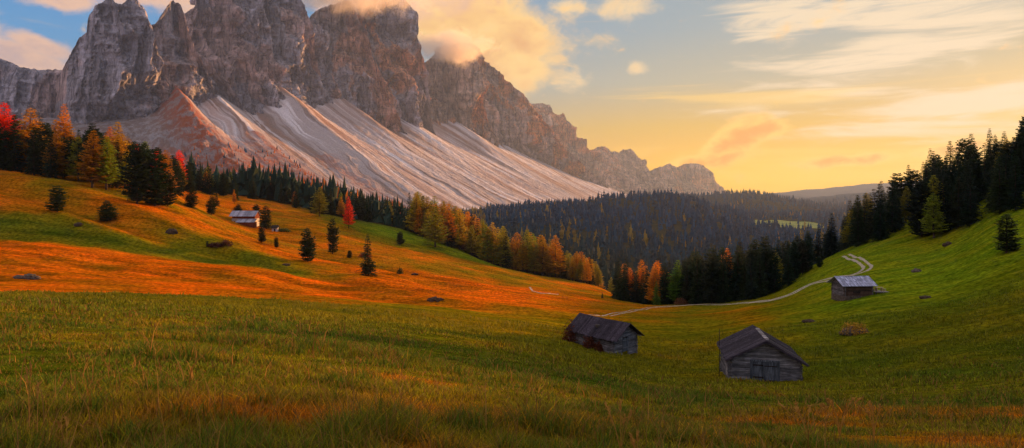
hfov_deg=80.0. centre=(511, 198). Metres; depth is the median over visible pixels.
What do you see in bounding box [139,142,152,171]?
stone pine tree
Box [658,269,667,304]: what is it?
spruce tree
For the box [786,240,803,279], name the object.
stone pine tree
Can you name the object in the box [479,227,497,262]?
larch tree
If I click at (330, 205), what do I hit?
spruce tree
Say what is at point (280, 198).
spruce tree
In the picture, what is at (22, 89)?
mountain
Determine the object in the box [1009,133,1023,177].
stone pine tree
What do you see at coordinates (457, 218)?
larch tree
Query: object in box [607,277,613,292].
larch tree
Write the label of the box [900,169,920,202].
stone pine tree
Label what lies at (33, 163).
spruce tree
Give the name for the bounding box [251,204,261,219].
stone pine tree
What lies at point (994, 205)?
spruce tree
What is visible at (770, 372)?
door
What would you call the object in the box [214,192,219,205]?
spruce tree
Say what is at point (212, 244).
bush
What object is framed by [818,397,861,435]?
grass stalk
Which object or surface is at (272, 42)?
mountain
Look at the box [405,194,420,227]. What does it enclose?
larch tree
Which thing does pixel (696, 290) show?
spruce tree
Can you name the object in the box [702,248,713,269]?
stone pine tree
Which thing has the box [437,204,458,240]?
larch tree
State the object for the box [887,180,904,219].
spruce tree
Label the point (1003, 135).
spruce tree
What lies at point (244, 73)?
mountain
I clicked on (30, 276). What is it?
boulder
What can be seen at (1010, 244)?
stone pine tree
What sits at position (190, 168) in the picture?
spruce tree
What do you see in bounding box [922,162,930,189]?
spruce tree
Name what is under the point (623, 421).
grass stalk
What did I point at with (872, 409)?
grass stalk
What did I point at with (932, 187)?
larch tree
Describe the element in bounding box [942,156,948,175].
spruce tree
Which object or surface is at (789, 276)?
spruce tree
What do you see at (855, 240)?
spruce tree
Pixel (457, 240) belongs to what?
larch tree
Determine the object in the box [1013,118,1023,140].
stone pine tree
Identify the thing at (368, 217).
spruce tree
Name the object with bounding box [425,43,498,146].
mountain
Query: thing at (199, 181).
spruce tree
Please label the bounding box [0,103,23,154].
larch tree
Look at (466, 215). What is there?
larch tree
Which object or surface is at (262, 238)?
stone pine tree
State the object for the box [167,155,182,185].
stone pine tree
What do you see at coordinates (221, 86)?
mountain
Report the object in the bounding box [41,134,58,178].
spruce tree
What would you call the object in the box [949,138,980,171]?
stone pine tree
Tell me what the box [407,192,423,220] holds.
larch tree
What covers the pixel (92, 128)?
stone pine tree
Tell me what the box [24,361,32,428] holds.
grass stalk
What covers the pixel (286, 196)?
spruce tree
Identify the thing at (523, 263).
larch tree
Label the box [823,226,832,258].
spruce tree
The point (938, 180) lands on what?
spruce tree
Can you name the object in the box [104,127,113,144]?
larch tree
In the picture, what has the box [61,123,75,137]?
larch tree
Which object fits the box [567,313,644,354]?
log hut
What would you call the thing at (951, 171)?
stone pine tree
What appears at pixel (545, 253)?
larch tree
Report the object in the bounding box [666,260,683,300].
larch tree
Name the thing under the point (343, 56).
mountain
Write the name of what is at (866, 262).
track
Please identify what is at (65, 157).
stone pine tree
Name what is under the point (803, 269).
stone pine tree
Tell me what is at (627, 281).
spruce tree
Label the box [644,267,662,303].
larch tree
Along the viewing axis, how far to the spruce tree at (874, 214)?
212.68 m
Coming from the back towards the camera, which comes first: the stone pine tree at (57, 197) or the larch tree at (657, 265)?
the larch tree at (657, 265)
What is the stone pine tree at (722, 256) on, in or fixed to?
on the ground at (134, 246)
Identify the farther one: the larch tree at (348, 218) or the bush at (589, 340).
the larch tree at (348, 218)
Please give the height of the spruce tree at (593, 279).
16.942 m
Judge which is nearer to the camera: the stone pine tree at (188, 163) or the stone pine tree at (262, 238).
the stone pine tree at (262, 238)
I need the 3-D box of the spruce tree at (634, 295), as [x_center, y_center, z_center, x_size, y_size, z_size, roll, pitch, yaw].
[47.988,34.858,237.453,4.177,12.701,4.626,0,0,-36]
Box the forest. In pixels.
[172,143,880,290]
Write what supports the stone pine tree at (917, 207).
on the ground at (134, 246)
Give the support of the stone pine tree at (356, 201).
on the ground at (134, 246)
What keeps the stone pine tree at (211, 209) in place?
on the ground at (134, 246)
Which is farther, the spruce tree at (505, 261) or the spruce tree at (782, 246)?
the spruce tree at (505, 261)
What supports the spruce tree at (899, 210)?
on the ground at (134, 246)
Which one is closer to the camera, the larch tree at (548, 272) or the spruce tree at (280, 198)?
the larch tree at (548, 272)
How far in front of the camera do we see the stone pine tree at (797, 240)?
220.63 m
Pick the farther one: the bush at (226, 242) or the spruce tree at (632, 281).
the spruce tree at (632, 281)
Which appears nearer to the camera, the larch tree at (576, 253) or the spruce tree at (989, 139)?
the spruce tree at (989, 139)
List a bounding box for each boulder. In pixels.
[13,274,40,279]
[911,268,921,272]
[942,241,951,246]
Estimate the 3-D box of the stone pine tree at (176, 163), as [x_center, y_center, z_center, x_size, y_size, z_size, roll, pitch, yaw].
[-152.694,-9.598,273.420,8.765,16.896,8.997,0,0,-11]
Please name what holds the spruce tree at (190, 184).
on the ground at (134, 246)
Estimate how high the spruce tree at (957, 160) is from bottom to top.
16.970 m
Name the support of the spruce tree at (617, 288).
on the ground at (134, 246)
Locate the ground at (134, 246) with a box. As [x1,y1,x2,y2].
[0,166,1023,447]
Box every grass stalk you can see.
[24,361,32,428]
[35,377,67,439]
[57,416,88,447]
[604,398,632,447]
[628,429,639,447]
[778,401,833,437]
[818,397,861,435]
[863,401,881,437]
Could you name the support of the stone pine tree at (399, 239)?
on the ground at (134, 246)
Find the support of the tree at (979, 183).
on the ground at (134, 246)
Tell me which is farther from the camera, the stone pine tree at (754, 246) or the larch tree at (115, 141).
the larch tree at (115, 141)
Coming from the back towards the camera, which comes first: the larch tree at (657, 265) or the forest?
the forest
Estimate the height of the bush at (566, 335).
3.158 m
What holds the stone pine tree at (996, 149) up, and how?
on the ground at (134, 246)
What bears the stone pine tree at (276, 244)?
on the ground at (134, 246)
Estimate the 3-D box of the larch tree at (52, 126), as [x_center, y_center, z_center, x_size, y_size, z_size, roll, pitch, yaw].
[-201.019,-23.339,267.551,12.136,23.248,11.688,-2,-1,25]
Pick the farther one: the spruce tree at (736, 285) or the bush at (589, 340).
the spruce tree at (736, 285)
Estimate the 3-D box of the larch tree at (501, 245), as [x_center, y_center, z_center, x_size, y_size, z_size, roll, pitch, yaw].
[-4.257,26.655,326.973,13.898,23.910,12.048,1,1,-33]
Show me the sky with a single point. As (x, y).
(775, 96)
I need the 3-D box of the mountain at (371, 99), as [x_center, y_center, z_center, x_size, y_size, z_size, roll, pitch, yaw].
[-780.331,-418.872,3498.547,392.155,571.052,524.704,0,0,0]
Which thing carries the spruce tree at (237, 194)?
on the ground at (134, 246)
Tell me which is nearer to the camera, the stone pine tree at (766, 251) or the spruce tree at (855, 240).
the stone pine tree at (766, 251)
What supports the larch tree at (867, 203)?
on the ground at (134, 246)
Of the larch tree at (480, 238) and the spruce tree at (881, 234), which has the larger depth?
the larch tree at (480, 238)
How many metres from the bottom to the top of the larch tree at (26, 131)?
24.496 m
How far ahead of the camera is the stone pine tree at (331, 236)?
219.20 m
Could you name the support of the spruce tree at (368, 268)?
on the ground at (134, 246)
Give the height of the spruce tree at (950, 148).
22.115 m
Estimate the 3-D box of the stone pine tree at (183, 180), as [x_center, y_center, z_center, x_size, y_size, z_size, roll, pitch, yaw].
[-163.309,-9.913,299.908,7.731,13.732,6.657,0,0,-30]
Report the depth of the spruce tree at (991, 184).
173.34 m
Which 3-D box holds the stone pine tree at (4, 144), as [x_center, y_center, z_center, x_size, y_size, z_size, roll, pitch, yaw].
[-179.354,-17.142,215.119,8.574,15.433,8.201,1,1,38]
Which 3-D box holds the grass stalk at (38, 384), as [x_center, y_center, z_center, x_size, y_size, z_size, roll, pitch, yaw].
[-3.523,1.656,4.667,0.212,0.564,0.075,0,0,-26]
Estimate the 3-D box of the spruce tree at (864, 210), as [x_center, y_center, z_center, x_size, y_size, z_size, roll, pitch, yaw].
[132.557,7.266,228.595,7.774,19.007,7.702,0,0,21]
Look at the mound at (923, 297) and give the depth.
101.14 m
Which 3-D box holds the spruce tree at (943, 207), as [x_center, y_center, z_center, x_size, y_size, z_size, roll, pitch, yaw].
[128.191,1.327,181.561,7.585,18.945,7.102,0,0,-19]
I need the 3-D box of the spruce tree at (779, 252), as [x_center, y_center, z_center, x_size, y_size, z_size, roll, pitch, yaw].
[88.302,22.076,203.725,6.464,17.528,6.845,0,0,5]
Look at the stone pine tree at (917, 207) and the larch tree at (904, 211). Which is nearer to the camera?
the stone pine tree at (917, 207)
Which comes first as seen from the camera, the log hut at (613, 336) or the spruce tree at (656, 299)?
the log hut at (613, 336)
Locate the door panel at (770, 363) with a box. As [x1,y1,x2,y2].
[766,362,776,365]
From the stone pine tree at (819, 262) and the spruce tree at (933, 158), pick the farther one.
the spruce tree at (933, 158)
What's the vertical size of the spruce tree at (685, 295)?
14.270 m
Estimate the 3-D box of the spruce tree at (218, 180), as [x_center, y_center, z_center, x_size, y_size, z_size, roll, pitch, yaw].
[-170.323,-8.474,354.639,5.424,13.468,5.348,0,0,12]
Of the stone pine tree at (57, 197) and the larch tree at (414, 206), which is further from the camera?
the larch tree at (414, 206)
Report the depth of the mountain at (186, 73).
2446.78 m
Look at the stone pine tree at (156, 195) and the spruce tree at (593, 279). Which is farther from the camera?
the spruce tree at (593, 279)
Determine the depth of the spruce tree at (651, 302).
226.83 m
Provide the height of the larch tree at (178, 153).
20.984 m
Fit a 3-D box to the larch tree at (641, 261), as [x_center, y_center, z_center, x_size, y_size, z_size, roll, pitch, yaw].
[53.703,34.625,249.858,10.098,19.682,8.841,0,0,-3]
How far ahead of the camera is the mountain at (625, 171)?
7275.73 m
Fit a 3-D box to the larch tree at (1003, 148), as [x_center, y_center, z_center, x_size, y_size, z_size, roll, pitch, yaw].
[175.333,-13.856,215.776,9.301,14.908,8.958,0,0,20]
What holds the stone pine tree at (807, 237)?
on the ground at (134, 246)
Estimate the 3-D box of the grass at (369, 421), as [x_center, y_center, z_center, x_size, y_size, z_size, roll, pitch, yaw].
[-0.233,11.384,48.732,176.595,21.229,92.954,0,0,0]
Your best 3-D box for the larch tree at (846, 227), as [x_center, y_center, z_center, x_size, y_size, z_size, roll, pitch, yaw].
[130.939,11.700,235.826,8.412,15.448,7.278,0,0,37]
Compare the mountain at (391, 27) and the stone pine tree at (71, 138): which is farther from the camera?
the mountain at (391, 27)
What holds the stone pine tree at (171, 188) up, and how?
on the ground at (134, 246)
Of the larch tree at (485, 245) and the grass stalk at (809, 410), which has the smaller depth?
the grass stalk at (809, 410)
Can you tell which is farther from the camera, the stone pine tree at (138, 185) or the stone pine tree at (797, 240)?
the stone pine tree at (797, 240)
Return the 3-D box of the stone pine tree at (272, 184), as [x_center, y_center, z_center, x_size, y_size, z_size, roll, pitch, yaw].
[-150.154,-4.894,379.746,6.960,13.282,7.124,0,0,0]
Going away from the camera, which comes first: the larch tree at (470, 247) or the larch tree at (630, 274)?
the larch tree at (630, 274)
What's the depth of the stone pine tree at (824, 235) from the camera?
266.40 m
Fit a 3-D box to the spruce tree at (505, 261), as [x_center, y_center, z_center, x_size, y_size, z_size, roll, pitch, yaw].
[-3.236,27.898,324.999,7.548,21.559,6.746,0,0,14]
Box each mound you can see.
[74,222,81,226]
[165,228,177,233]
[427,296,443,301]
[801,319,813,322]
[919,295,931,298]
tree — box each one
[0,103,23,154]
[0,116,25,171]
[0,128,13,169]
[6,108,46,162]
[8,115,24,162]
[20,124,43,175]
[22,128,48,172]
[38,119,47,139]
[39,128,54,150]
[40,132,71,178]
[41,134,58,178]
[42,122,53,133]
[44,185,68,211]
[49,137,74,177]
[50,103,74,148]
[51,120,62,137]
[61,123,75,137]
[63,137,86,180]
[66,137,75,168]
[73,130,81,174]
[73,130,104,181]
[74,131,117,187]
[81,123,104,148]
[91,137,121,189]
[95,200,120,220]
[103,122,136,173]
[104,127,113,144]
[107,140,123,188]
[117,144,157,203]
[117,152,131,184]
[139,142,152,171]
[142,149,171,205]
[150,147,172,185]
[161,150,181,187]
[161,172,178,205]
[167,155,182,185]
[170,159,182,188]
[174,150,187,179]
[174,166,184,196]
[178,165,187,188]
[184,169,195,191]
[184,189,199,206]
[186,162,196,185]
[186,164,196,190]
[195,161,204,190]
[200,171,207,191]
[202,166,215,194]
[206,196,216,214]
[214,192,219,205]
[215,173,220,192]
[216,174,230,195]
[229,174,234,194]
[231,204,241,210]
[232,190,237,201]
[233,186,239,200]
[247,180,251,196]
[248,175,256,198]
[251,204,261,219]
[258,206,272,228]
[258,224,266,241]
[265,183,272,200]
[267,180,274,198]
[274,238,278,247]
[278,182,284,202]
[284,184,289,203]
[291,183,299,207]
[298,228,316,261]
[309,187,328,215]
[320,189,329,213]
[326,218,340,253]
[327,188,335,215]
[336,199,345,217]
[342,196,355,227]
[347,250,352,257]
[349,196,363,219]
[357,233,376,276]
[359,196,366,219]
[363,196,372,222]
[395,232,405,243]
[403,193,412,231]
[404,193,423,233]
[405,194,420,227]
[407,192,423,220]
[413,206,424,235]
[417,196,435,235]
[417,209,432,238]
[421,206,447,246]
[430,196,438,212]
[436,201,448,238]
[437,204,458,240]
[444,219,456,247]
[451,206,466,241]
[452,218,461,247]
[454,209,469,249]
[460,211,474,247]
[460,223,470,250]
[462,214,481,249]
[464,225,477,255]
[468,215,476,253]
[473,219,487,255]
[474,219,479,257]
[478,226,495,261]
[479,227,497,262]
[481,223,501,263]
[491,227,515,263]
[496,226,512,262]
[500,232,511,268]
[508,232,521,269]
[509,239,516,269]
[512,242,520,270]
[514,241,531,271]
[517,230,540,272]
[528,244,542,274]
[531,237,556,275]
[535,238,546,275]
[538,239,550,271]
[541,248,554,276]
[542,236,568,277]
[558,250,567,278]
[565,257,571,279]
[566,256,576,280]
[568,251,579,280]
[573,251,584,282]
[574,258,584,281]
[578,258,592,283]
[586,255,595,284]
[592,261,603,285]
[594,266,603,284]
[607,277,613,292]
[610,259,623,299]
[612,267,624,300]
[617,267,630,301]
[622,256,630,301]
[624,267,630,299]
[626,268,633,295]
[629,271,635,299]
[630,273,640,302]
[631,271,641,303]
[632,269,645,292]
[633,260,648,284]
[638,270,646,303]
[641,269,650,304]
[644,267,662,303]
[646,262,661,291]
[648,269,661,304]
[651,282,660,304]
[658,260,672,304]
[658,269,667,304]
[663,259,674,304]
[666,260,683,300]
[676,263,691,297]
[680,266,690,304]
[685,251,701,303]
[687,251,705,303]
[696,258,708,303]
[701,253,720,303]
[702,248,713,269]
[705,259,719,302]
[716,247,729,266]
[716,261,728,301]
[719,259,731,283]
[721,248,734,280]
[726,249,733,299]
[728,245,745,300]
[730,246,745,291]
[732,242,745,273]
[745,239,761,274]
[755,236,777,293]
[766,246,783,291]
[773,240,785,285]
[775,253,783,285]
[778,249,795,286]
[779,243,788,275]
[781,244,793,278]
[783,240,790,261]
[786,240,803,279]
[794,235,804,260]
[796,240,809,274]
[801,231,814,265]
[803,241,813,269]
[811,229,825,262]
[815,256,822,266]
[821,213,839,256]
[822,232,838,256]
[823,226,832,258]
[837,218,846,250]
[839,200,853,248]
[839,210,855,246]
[845,198,866,243]
[847,194,869,246]
[859,195,870,239]
[860,193,873,217]
[865,189,883,238]
[870,199,890,241]
[871,181,886,226]
[871,184,891,236]
[883,173,909,215]
[884,183,906,232]
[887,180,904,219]
[889,188,904,219]
[891,187,904,228]
[899,186,912,221]
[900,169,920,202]
[904,180,937,236]
[916,175,948,225]
[919,162,926,182]
[919,194,948,237]
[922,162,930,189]
[927,154,944,174]
[928,151,936,184]
[930,161,940,188]
[930,173,954,232]
[931,160,944,176]
[932,170,944,209]
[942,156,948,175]
[945,141,956,166]
[946,163,959,194]
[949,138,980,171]
[954,152,961,170]
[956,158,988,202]
[956,165,982,226]
[959,144,987,180]
[963,133,978,165]
[974,157,988,200]
[977,143,993,193]
[982,128,993,164]
[982,162,1000,208]
[983,143,993,171]
[984,158,1010,214]
[985,148,994,181]
[990,141,1003,163]
[992,139,1011,167]
[992,141,1016,166]
[993,214,1022,252]
[1000,133,1008,147]
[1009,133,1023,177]
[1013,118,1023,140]
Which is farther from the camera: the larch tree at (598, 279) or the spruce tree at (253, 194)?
the spruce tree at (253, 194)
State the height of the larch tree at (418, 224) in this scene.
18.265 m
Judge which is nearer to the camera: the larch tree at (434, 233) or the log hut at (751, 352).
the log hut at (751, 352)
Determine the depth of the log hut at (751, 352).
50.73 m
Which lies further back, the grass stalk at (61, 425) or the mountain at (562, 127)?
the mountain at (562, 127)
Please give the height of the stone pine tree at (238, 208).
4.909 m
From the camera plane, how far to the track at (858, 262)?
160.95 m
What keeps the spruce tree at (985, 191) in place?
on the ground at (134, 246)
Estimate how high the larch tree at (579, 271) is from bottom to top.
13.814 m
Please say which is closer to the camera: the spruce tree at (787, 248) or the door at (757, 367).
the door at (757, 367)
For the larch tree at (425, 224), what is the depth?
348.79 m
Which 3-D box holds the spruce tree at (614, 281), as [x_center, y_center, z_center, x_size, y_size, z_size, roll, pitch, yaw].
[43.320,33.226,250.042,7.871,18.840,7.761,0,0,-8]
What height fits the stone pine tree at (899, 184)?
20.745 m
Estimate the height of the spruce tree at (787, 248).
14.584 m
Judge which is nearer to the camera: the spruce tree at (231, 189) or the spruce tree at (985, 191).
the spruce tree at (985, 191)
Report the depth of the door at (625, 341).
73.29 m
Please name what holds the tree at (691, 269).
on the ground at (134, 246)
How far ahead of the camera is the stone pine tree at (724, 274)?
193.90 m
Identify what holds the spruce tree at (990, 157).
on the ground at (134, 246)
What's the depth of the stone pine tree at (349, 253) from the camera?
215.66 m
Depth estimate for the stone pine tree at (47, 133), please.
233.74 m
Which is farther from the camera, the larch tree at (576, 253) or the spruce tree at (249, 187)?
the spruce tree at (249, 187)
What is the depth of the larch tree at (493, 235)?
328.77 m
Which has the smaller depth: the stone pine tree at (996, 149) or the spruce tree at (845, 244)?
the stone pine tree at (996, 149)
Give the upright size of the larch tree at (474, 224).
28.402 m
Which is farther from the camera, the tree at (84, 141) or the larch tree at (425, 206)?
the larch tree at (425, 206)
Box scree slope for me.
[11,85,626,209]
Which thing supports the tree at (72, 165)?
on the ground at (134, 246)
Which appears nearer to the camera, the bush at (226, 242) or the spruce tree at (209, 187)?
the bush at (226, 242)
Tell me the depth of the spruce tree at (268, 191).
369.13 m
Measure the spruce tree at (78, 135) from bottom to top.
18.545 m
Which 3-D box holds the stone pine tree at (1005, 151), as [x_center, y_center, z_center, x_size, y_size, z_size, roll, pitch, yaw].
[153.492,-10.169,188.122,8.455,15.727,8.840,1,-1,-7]
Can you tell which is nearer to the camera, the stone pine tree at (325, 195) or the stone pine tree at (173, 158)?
the stone pine tree at (173, 158)
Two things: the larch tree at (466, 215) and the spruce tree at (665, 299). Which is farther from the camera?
the larch tree at (466, 215)
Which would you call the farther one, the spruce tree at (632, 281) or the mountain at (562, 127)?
the mountain at (562, 127)
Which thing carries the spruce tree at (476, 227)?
on the ground at (134, 246)
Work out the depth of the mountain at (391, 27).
3724.57 m
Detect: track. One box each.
[595,303,742,315]
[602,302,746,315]
[750,254,872,302]
[754,256,864,301]
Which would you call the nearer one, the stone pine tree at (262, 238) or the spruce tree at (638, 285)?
the stone pine tree at (262, 238)
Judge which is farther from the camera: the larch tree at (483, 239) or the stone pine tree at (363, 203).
the stone pine tree at (363, 203)
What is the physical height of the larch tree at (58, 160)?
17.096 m
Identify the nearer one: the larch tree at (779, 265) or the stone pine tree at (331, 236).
the larch tree at (779, 265)
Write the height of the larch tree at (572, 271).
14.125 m
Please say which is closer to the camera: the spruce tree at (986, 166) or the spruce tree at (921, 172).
the spruce tree at (986, 166)
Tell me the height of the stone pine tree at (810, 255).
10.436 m
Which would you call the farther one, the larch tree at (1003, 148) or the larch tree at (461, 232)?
the larch tree at (461, 232)
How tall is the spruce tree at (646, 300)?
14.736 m
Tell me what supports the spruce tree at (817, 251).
on the ground at (134, 246)
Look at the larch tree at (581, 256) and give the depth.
331.63 m
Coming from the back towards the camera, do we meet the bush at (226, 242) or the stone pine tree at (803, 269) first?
the stone pine tree at (803, 269)
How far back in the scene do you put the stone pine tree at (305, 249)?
181.21 m
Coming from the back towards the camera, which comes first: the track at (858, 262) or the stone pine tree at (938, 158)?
the stone pine tree at (938, 158)
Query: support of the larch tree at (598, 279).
on the ground at (134, 246)
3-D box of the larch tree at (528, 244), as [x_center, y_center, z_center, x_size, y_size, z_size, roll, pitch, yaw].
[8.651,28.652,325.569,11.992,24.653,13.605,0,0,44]
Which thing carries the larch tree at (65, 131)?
on the ground at (134, 246)
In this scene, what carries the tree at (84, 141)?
on the ground at (134, 246)
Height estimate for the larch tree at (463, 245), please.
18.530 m
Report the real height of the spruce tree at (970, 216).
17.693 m
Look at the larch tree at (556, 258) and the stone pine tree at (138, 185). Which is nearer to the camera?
the stone pine tree at (138, 185)
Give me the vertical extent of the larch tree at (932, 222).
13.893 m
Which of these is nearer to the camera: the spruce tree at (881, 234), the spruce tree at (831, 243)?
the spruce tree at (881, 234)
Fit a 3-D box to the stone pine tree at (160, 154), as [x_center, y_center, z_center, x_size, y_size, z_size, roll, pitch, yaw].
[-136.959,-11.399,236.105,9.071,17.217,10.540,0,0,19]
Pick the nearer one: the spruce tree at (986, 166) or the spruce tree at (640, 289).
the spruce tree at (986, 166)
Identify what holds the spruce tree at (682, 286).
on the ground at (134, 246)
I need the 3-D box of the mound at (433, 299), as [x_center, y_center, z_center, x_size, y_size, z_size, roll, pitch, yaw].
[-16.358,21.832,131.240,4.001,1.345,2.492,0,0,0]
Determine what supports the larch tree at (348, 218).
on the ground at (134, 246)
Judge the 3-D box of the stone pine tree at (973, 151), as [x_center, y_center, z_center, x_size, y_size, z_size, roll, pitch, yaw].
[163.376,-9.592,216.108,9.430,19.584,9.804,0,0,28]
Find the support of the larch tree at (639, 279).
on the ground at (134, 246)
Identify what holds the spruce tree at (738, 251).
on the ground at (134, 246)
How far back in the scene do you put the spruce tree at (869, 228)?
221.65 m
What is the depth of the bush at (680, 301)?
205.28 m
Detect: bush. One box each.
[206,242,224,247]
[217,239,233,245]
[278,228,291,231]
[561,319,577,342]
[582,335,594,349]
[594,341,603,351]
[673,298,688,304]
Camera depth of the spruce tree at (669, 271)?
220.46 m
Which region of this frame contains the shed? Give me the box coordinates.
[271,225,278,231]
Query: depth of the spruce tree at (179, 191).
269.79 m
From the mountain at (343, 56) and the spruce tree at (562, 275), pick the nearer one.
the spruce tree at (562, 275)
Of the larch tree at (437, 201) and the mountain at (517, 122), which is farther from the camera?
the mountain at (517, 122)
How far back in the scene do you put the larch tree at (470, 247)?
344.69 m
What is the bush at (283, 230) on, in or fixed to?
on the ground at (134, 246)
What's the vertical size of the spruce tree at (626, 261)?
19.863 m
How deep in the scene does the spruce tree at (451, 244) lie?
338.10 m
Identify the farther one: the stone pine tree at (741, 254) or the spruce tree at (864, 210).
the spruce tree at (864, 210)
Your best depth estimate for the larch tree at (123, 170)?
214.49 m
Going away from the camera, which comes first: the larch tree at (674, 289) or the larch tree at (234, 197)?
the larch tree at (674, 289)
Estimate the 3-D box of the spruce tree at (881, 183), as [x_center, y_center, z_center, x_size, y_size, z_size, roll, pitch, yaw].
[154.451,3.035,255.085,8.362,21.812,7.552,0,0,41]
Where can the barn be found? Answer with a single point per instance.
(248, 218)
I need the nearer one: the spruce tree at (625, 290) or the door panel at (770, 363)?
the door panel at (770, 363)
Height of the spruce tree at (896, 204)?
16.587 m
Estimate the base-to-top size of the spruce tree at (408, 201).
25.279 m
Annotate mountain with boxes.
[0,59,61,118]
[54,0,172,123]
[151,0,214,105]
[184,0,320,107]
[200,56,246,112]
[231,57,272,114]
[305,0,388,122]
[348,0,435,134]
[356,71,406,133]
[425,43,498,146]
[477,62,619,191]
[530,103,609,187]
[589,146,724,195]
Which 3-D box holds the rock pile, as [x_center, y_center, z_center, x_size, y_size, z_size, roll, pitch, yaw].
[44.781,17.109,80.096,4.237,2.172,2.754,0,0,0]
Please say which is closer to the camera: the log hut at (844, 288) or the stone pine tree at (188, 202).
the log hut at (844, 288)
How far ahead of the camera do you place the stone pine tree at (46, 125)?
250.83 m
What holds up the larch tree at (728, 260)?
on the ground at (134, 246)
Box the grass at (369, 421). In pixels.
[0,274,1023,447]
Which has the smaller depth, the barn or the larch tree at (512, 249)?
the barn
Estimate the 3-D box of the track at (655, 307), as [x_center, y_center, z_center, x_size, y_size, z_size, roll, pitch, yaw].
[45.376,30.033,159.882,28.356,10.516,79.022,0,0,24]
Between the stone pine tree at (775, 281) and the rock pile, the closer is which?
the rock pile
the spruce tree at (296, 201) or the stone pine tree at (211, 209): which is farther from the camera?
the spruce tree at (296, 201)
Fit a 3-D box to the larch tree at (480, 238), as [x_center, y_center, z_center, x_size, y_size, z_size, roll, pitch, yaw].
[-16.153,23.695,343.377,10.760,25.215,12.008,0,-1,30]
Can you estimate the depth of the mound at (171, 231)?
176.76 m
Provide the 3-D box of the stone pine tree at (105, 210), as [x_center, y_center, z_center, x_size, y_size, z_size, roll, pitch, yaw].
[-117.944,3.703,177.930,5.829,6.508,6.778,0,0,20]
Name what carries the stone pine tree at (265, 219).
on the ground at (134, 246)
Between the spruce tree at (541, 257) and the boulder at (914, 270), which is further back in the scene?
the spruce tree at (541, 257)
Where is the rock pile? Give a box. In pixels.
[839,321,868,335]
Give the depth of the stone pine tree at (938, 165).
263.33 m
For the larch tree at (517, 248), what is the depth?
332.54 m
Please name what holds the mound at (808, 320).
on the ground at (134, 246)
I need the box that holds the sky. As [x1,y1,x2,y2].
[0,0,1023,193]
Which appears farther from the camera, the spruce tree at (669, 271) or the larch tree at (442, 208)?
the larch tree at (442, 208)
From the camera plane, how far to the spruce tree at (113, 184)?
213.83 m
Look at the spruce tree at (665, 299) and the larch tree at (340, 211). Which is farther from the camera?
the larch tree at (340, 211)
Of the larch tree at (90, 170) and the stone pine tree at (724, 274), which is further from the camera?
the larch tree at (90, 170)
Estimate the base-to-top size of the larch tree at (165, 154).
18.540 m
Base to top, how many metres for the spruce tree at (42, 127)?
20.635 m
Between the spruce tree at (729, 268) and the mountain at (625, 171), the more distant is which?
the mountain at (625, 171)
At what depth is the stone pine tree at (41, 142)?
217.93 m
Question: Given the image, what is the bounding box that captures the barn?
[229,211,260,227]
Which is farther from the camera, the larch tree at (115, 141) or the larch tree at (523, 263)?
the larch tree at (523, 263)
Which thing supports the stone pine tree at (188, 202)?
on the ground at (134, 246)
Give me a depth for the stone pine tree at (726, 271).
196.52 m
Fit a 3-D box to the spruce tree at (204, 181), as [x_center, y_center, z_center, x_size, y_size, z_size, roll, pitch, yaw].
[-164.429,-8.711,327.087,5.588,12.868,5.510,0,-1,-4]
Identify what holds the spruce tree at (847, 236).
on the ground at (134, 246)
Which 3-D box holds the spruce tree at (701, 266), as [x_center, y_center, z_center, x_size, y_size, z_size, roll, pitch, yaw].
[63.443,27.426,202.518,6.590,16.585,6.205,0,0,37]
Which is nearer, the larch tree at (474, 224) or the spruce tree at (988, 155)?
the spruce tree at (988, 155)
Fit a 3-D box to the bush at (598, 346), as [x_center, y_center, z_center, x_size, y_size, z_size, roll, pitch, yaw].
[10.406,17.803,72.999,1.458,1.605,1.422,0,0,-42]
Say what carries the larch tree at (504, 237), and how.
on the ground at (134, 246)
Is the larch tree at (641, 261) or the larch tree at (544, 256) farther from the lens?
the larch tree at (544, 256)
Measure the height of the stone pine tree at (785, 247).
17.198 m
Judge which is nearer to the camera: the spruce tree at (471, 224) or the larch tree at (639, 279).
the larch tree at (639, 279)
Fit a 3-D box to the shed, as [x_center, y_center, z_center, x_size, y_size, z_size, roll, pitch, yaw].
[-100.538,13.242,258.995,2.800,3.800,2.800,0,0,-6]
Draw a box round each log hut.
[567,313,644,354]
[716,325,808,381]
[826,276,877,300]
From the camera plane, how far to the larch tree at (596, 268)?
348.95 m
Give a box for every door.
[622,337,628,351]
[752,361,765,381]
[764,366,776,381]
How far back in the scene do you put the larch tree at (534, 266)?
322.85 m
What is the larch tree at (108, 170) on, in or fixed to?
on the ground at (134, 246)
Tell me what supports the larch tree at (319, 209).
on the ground at (134, 246)
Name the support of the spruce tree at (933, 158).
on the ground at (134, 246)
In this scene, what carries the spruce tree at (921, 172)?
on the ground at (134, 246)

